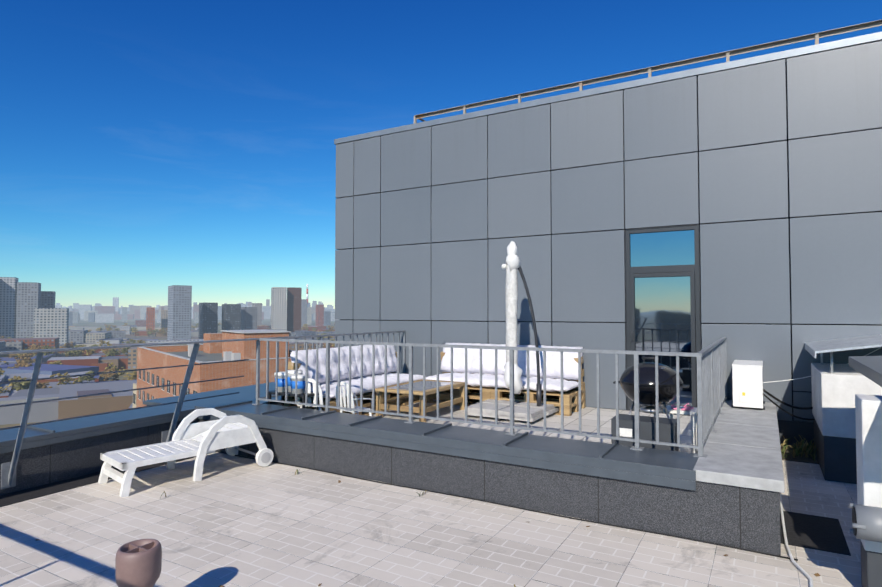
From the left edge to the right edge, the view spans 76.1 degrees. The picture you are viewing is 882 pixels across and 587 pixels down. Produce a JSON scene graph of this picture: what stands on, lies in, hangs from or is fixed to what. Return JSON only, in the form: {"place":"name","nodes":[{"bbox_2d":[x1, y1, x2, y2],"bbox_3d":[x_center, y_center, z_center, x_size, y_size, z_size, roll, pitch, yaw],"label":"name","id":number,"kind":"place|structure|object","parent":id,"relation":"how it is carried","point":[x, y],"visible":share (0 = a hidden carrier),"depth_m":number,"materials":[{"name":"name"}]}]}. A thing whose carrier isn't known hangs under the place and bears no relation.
{"place":"outdoors","nodes":[
{"label":"outdoors","id":0,"kind":"place"},
{"bbox_2d":[0,319,334,428],"bbox_3d":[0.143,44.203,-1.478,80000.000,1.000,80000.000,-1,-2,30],"label":"city ground","id":1,"kind":"structure","parent":0,"point":[81,322],"depth_m":1612.29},
{"bbox_2d":[0,387,10,392],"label":"tree","id":2,"kind":"object","parent":1,"relation":"on","point":[2,390],"visible":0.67,"depth_m":255.35,"materials":[{"name":"green plant"}]},
{"bbox_2d":[6,376,26,388],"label":"tree","id":3,"kind":"object","parent":1,"relation":"on","point":[15,379],"visible":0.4,"depth_m":275.35,"materials":[{"name":"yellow plant"}]},
{"bbox_2d":[7,357,32,366],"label":"tree","id":4,"kind":"object","parent":1,"relation":"on","point":[20,363],"visible":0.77,"depth_m":353.08,"materials":[{"name":"yellow plant"}]},
{"bbox_2d":[14,354,35,362],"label":"tree","id":5,"kind":"object","parent":1,"relation":"on","point":[23,356],"visible":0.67,"depth_m":391.74,"materials":[{"name":"yellow plant"}]},
{"bbox_2d":[13,381,36,390],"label":"tree","id":6,"kind":"object","parent":1,"relation":"on","point":[20,385],"visible":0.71,"depth_m":261.19,"materials":[{"name":"green plant"}]},
{"bbox_2d":[28,344,47,355],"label":"tree","id":7,"kind":"object","parent":1,"relation":"on","point":[36,347],"visible":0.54,"depth_m":441.22,"materials":[{"name":"brown plant"}]},
{"bbox_2d":[36,381,51,388],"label":"tree","id":8,"kind":"object","parent":1,"relation":"on","point":[40,385],"visible":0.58,"depth_m":268.94,"materials":[{"name":"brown plant"}]},
{"bbox_2d":[49,360,62,364],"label":"tree","id":9,"kind":"object","parent":1,"relation":"on","point":[58,362],"visible":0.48,"depth_m":375.51,"materials":[{"name":"yellow plant"}]},
{"bbox_2d":[50,372,81,384],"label":"tree","id":10,"kind":"object","parent":1,"relation":"on","point":[69,379],"visible":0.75,"depth_m":279.31,"materials":[{"name":"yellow plant"}]},
{"bbox_2d":[65,342,73,347],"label":"tree","id":11,"kind":"object","parent":1,"relation":"on","point":[71,345],"visible":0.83,"depth_m":568.93,"materials":[{"name":"brown plant"}]},
{"bbox_2d":[65,350,81,356],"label":"tree","id":12,"kind":"object","parent":1,"relation":"on","point":[77,352],"visible":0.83,"depth_m":471.40,"materials":[{"name":"green plant"}]},
{"bbox_2d":[73,371,94,382],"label":"tree","id":13,"kind":"object","parent":1,"relation":"on","point":[89,378],"visible":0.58,"depth_m":285.08,"materials":[{"name":"green plant"}]},
{"bbox_2d":[85,349,96,355],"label":"tree","id":14,"kind":"object","parent":1,"relation":"on","point":[90,351],"visible":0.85,"depth_m":481.11,"materials":[{"name":"yellow plant"}]},
{"bbox_2d":[97,340,109,345],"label":"tree","id":15,"kind":"object","parent":1,"relation":"on","point":[103,342],"visible":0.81,"depth_m":577.85,"materials":[{"name":"brown plant"}]},
{"bbox_2d":[95,368,119,380],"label":"tree","id":16,"kind":"object","parent":1,"relation":"on","point":[109,375],"visible":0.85,"depth_m":294.44,"materials":[{"name":"yellow plant"}]},
{"bbox_2d":[103,351,117,356],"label":"tree","id":17,"kind":"object","parent":1,"relation":"on","point":[111,353],"visible":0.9,"depth_m":465.35,"materials":[{"name":"green plant"}]},
{"bbox_2d":[98,362,124,380],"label":"tree","id":18,"kind":"object","parent":1,"relation":"on","point":[117,369],"visible":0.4,"depth_m":324.09,"materials":[{"name":"yellow plant"}]},
{"bbox_2d":[118,347,130,355],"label":"tree","id":19,"kind":"object","parent":1,"relation":"on","point":[123,350],"visible":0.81,"depth_m":455.54,"materials":[{"name":"green plant"}]},
{"bbox_2d":[124,369,136,379],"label":"tree","id":20,"kind":"object","parent":1,"relation":"on","point":[134,375],"visible":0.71,"depth_m":300.94,"materials":[{"name":"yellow plant"}]},
{"bbox_2d":[0,277,323,375],"bbox_3d":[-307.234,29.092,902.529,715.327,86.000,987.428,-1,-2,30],"label":"high-rise buildings","id":21,"kind":"structure","parent":1,"relation":"on","point":[28,310],"depth_m":726.02,"materials":[{"name":"grey concrete"}]},
{"bbox_2d":[0,297,339,424],"bbox_3d":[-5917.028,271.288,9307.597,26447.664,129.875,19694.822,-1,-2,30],"label":"city blocks","id":22,"kind":"structure","parent":1,"relation":"on","point":[71,407],"depth_m":424.24,"materials":[{"name":"grey concrete"}]},
{"bbox_2d":[133,329,293,407],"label":"brick neighbour","id":23,"kind":"structure","parent":1,"relation":"on","point":[160,356],"depth_m":72.47,"materials":[{"name":"orange brick"}]},
{"bbox_2d":[306,284,307,307],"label":"striped chimney","id":24,"kind":"object","parent":1,"relation":"on","point":[307,293],"visible":0.54,"depth_m":1887.90,"materials":[{"name":"red"}]},
{"bbox_3d":[3.957,24.867,-0.757,21.480,45.700,35.980,-1,-2,30],"label":"tower body","id":25,"kind":"object","parent":1,"relation":"on","visible":0},
{"bbox_2d":[335,41,881,421],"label":"cladding panels","id":26,"kind":"object","parent":25,"relation":"on","point":[836,268],"visible":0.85,"depth_m":8.35,"materials":[{"name":"grey metal"}]},
{"bbox_2d":[340,62,881,421],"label":"joint","id":27,"kind":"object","parent":25,"relation":"on","point":[788,218],"depth_m":7.98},
{"bbox_2d":[334,32,881,144],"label":"clad building top","id":28,"kind":"structure","parent":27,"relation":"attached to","point":[818,48],"depth_m":8.29,"materials":[{"name":"grey metal"}]},
{"bbox_2d":[414,19,881,122],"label":"roof railing","id":29,"kind":"object","parent":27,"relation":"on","point":[783,42],"visible":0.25,"depth_m":9.19,"materials":[{"name":"metal"}]},
{"bbox_2d":[0,452,861,586],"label":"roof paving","id":30,"kind":"structure","parent":0,"point":[231,521],"depth_m":4.25,"materials":[{"name":"grey tile"}]},
{"bbox_2d":[0,451,217,506],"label":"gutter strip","id":31,"kind":"object","parent":30,"relation":"on","point":[41,491],"visible":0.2,"depth_m":5.51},
{"bbox_2d":[0,382,274,494],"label":"parapet","id":32,"kind":"structure","parent":30,"relation":"on","point":[53,452],"depth_m":5.99,"materials":[{"name":"stone"}]},
{"bbox_2d":[0,338,259,489],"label":"railing","id":33,"kind":"object","parent":32,"relation":"attached to","point":[8,474],"visible":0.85,"depth_m":5.53,"materials":[{"name":"metal"}]},
{"bbox_2d":[115,539,161,586],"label":"roof vent outlet","id":34,"kind":"object","parent":30,"relation":"on","point":[138,563],"visible":1,"depth_m":2.99,"materials":[{"name":"plastic"}]},
{"bbox_2d":[98,408,273,496],"bbox_3d":[-2.680,1.615,6.019,0.754,0.618,1.558,-2,-2,42],"label":"sun lounger","id":35,"kind":"object","parent":30,"relation":"on","point":[230,434],"visible":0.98,"depth_m":5.92,"materials":[{"name":"white plastic"}]},
{"bbox_2d":[35,468,819,586],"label":"dry leaves","id":36,"kind":"object","parent":30,"relation":"on","point":[815,574],"visible":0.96,"depth_m":4.25,"materials":[{"name":"green"}]},
{"bbox_2d":[199,419,780,555],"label":"terrace walls","id":37,"kind":"structure","parent":30,"relation":"on","point":[742,517],"depth_m":4.78,"materials":[{"name":"stone"}]},
{"bbox_2d":[195,394,784,492],"bbox_3d":[0.628,1.490,7.238,6.370,0.172,3.940,-1,-2,30],"label":"terrace coping","id":38,"kind":"object","parent":37,"relation":"on","point":[658,467],"depth_m":5.12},
{"bbox_2d":[252,330,729,457],"bbox_3d":[0.742,1.007,7.442,5.300,0.850,3.500,-1,-2,30],"label":"terrace railing","id":39,"kind":"object","parent":38,"relation":"on","point":[711,378],"visible":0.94,"depth_m":5.71,"materials":[{"name":"metal"}]},
{"bbox_2d":[732,360,764,409],"bbox_3d":[3.899,1.148,7.149,0.360,0.541,0.778,-1,-2,30],"label":"air conditioner unit","id":40,"kind":"object","parent":38,"relation":"on","point":[747,380],"visible":1,"depth_m":6.83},
{"bbox_2d":[763,347,881,419],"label":"air conditioner lines","id":41,"kind":"object","parent":38,"relation":"on","point":[784,403],"visible":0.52,"depth_m":6.82,"materials":[{"name":"black rubber"}]},
{"bbox_2d":[218,451,797,560],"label":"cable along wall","id":42,"kind":"structure","parent":30,"relation":"on","point":[544,512],"depth_m":4.74,"materials":[{"name":"black rubber"}]},
{"bbox_2d":[349,399,697,452],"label":"terrace floor","id":43,"kind":"structure","parent":30,"relation":"on","point":[588,420],"depth_m":7.39,"materials":[{"name":"tile"}]},
{"bbox_2d":[268,390,318,409],"bbox_3d":[-1.903,1.476,7.241,0.660,0.420,0.300,-1,-2,30],"label":"side table","id":44,"kind":"object","parent":43,"relation":"on","point":[282,394],"visible":0.19,"depth_m":7.14,"materials":[{"name":"grey metal"}]},
{"bbox_2d":[274,372,287,391],"bbox_3d":[-2.051,1.147,7.336,0.247,0.244,0.237,-1,-2,30],"label":"paint bucket","id":45,"kind":"object","parent":44,"relation":"on","point":[281,381],"visible":0.6,"depth_m":7.24,"materials":[{"name":"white plastic"}]},
{"bbox_2d":[288,370,302,391],"bbox_3d":[-1.896,1.131,7.305,0.216,0.274,0.206,-1,-2,30],"label":"paint bucket","id":46,"kind":"object","parent":44,"relation":"on","point":[291,372],"visible":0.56,"depth_m":7.23,"materials":[{"name":"white plastic"}]},
{"bbox_2d":[290,374,308,393],"bbox_3d":[-1.804,1.152,7.183,0.258,0.224,0.247,-1,-2,30],"label":"paint bucket","id":47,"kind":"object","parent":44,"relation":"on","point":[301,378],"visible":0.6,"depth_m":7.09,"materials":[{"name":"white plastic"}]},
{"bbox_2d":[297,378,330,409],"bbox_3d":[-1.643,1.383,7.285,0.360,0.613,0.363,0,-2,10],"label":"plastic chair","id":48,"kind":"object","parent":43,"relation":"on","point":[313,381],"visible":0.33,"depth_m":7.12,"materials":[{"name":"white plastic"}]},
{"bbox_2d":[284,352,418,415],"bbox_3d":[-1.171,1.331,8.419,0.800,0.784,2.403,-1,-2,30],"label":"sofa frame","id":49,"kind":"object","parent":43,"relation":"on","point":[367,402],"visible":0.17,"depth_m":7.72,"materials":[{"name":"brown wood"}]},
{"bbox_2d":[311,373,425,397],"bbox_3d":[-1.111,1.346,8.382,0.767,0.156,2.407,-1,-2,30],"label":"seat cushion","id":50,"kind":"object","parent":49,"relation":"on","point":[379,382],"visible":0.5,"depth_m":8.11,"materials":[{"name":"white fabric"}]},
{"bbox_2d":[289,345,396,384],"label":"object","id":51,"kind":"object","parent":50,"relation":"on","point":[367,360],"visible":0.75,"depth_m":8.32,"materials":[{"name":"white fabric"}]},
{"bbox_2d":[336,381,371,415],"bbox_3d":[-1.059,1.372,6.915,0.360,0.613,0.363,-2,-3,45],"label":"plastic chair","id":52,"kind":"object","parent":43,"relation":"on","point":[345,384],"visible":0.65,"depth_m":6.81,"materials":[{"name":"white plastic"}]},
{"bbox_2d":[375,379,464,421],"bbox_3d":[-0.261,1.512,8.060,0.790,0.400,1.220,-1,-2,30],"label":"coffee table","id":53,"kind":"object","parent":43,"relation":"on","point":[430,387],"visible":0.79,"depth_m":7.84,"materials":[{"name":"brown wood"}]},
{"bbox_2d":[426,351,584,415],"bbox_3d":[0.943,1.343,8.781,2.403,0.784,0.800,-1,-2,30],"label":"pallet sofa","id":54,"kind":"object","parent":43,"relation":"on","point":[570,401],"visible":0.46,"depth_m":8.41,"materials":[{"name":"brown wood"}]},
{"bbox_2d":[425,372,581,391],"bbox_3d":[0.906,1.357,8.721,2.407,0.158,0.767,-1,-2,30],"label":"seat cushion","id":55,"kind":"object","parent":54,"relation":"on","point":[552,384],"visible":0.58,"depth_m":8.44,"materials":[{"name":"white fabric"}]},
{"bbox_2d":[440,343,582,379],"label":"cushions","id":56,"kind":"object","parent":55,"relation":"on","point":[570,367],"visible":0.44,"depth_m":8.89,"materials":[{"name":"white fabric"}]},
{"bbox_2d":[464,241,558,421],"bbox_3d":[1.002,0.479,7.946,1.065,2.457,1.073,-1,-2,30],"label":"cantilever umbrella","id":57,"kind":"object","parent":43,"relation":"on","point":[511,266],"visible":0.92,"depth_m":7.87,"materials":[{"name":"fabric"},{"name":"metal"}]},
{"bbox_2d":[611,357,688,451],"bbox_3d":[2.131,1.147,5.740,0.720,0.992,0.795,-1,-2,30],"label":"kettle barbecue","id":58,"kind":"object","parent":43,"relation":"on","point":[667,395],"visible":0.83,"depth_m":5.52,"materials":[{"name":"black metal"}]},
{"bbox_2d":[625,224,701,416],"bbox_3d":[3.167,0.378,8.071,1.007,2.668,0.145,-1,-2,30],"label":"glass door","id":59,"kind":"structure","parent":43,"relation":"on","point":[663,289],"depth_m":8.06,"materials":[{"name":"grey"}]},
{"bbox_2d":[663,402,697,452],"bbox_3d":[2.536,1.401,5.935,0.320,0.490,0.320,-1,-2,30],"label":"stool with flip flops","id":60,"kind":"object","parent":43,"relation":"on","point":[686,410],"visible":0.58,"depth_m":5.84,"materials":[{"name":"white plastic"}]},
{"bbox_2d":[778,420,813,445],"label":"plinth wall","id":61,"kind":"structure","parent":30,"relation":"on","point":[791,430],"depth_m":7.20,"materials":[{"name":"paint"}]},
{"bbox_2d":[780,493,813,586],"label":"white hose","id":62,"kind":"object","parent":30,"relation":"on","point":[803,571],"visible":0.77,"depth_m":4.04,"materials":[{"name":"plastic"}]},
{"bbox_2d":[780,435,818,463],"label":"passage weeds","id":63,"kind":"object","parent":30,"relation":"on","point":[803,452],"visible":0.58,"depth_m":6.67,"materials":[{"name":"green plant"}]},
{"bbox_2d":[780,511,850,555],"bbox_3d":[2.821,1.842,3.679,1.030,0.005,2.200,-1,-2,30],"label":"doormat","id":64,"kind":"object","parent":30,"relation":"on","point":[821,533],"visible":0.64,"depth_m":4.37,"materials":[{"name":"black rubber"}]},
{"bbox_2d":[811,363,881,483],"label":"vent shaft","id":65,"kind":"object","parent":30,"relation":"on","point":[833,398],"visible":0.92,"depth_m":5.72,"materials":[{"name":"paint"}]},
{"bbox_2d":[805,334,881,372],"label":"galvanised vent hood","id":66,"kind":"object","parent":65,"relation":"on","point":[834,345],"visible":1,"depth_m":6.03,"materials":[{"name":"silver metal"}]},
{"bbox_2d":[855,394,881,586],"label":"vent shaft","id":67,"kind":"object","parent":30,"relation":"on","point":[868,413],"visible":0.71,"depth_m":3.34,"materials":[{"name":"paint"}]},
{"bbox_2d":[849,503,881,542],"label":"grey drain pipe","id":68,"kind":"object","parent":67,"relation":"attached to","point":[867,523],"visible":1,"depth_m":3.16,"materials":[{"name":"grey metal"}]},
{"bbox_2d":[849,356,881,386],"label":"dark vent hood","id":69,"kind":"object","parent":67,"relation":"on","point":[869,367],"visible":1,"depth_m":4.25,"materials":[{"name":"metal"}]},
{"bbox_2d":[0,0,881,308],"label":"sky","id":70,"kind":"structure","parent":0,"point":[147,147],"materials":[{"name":"blue"}]}
]}

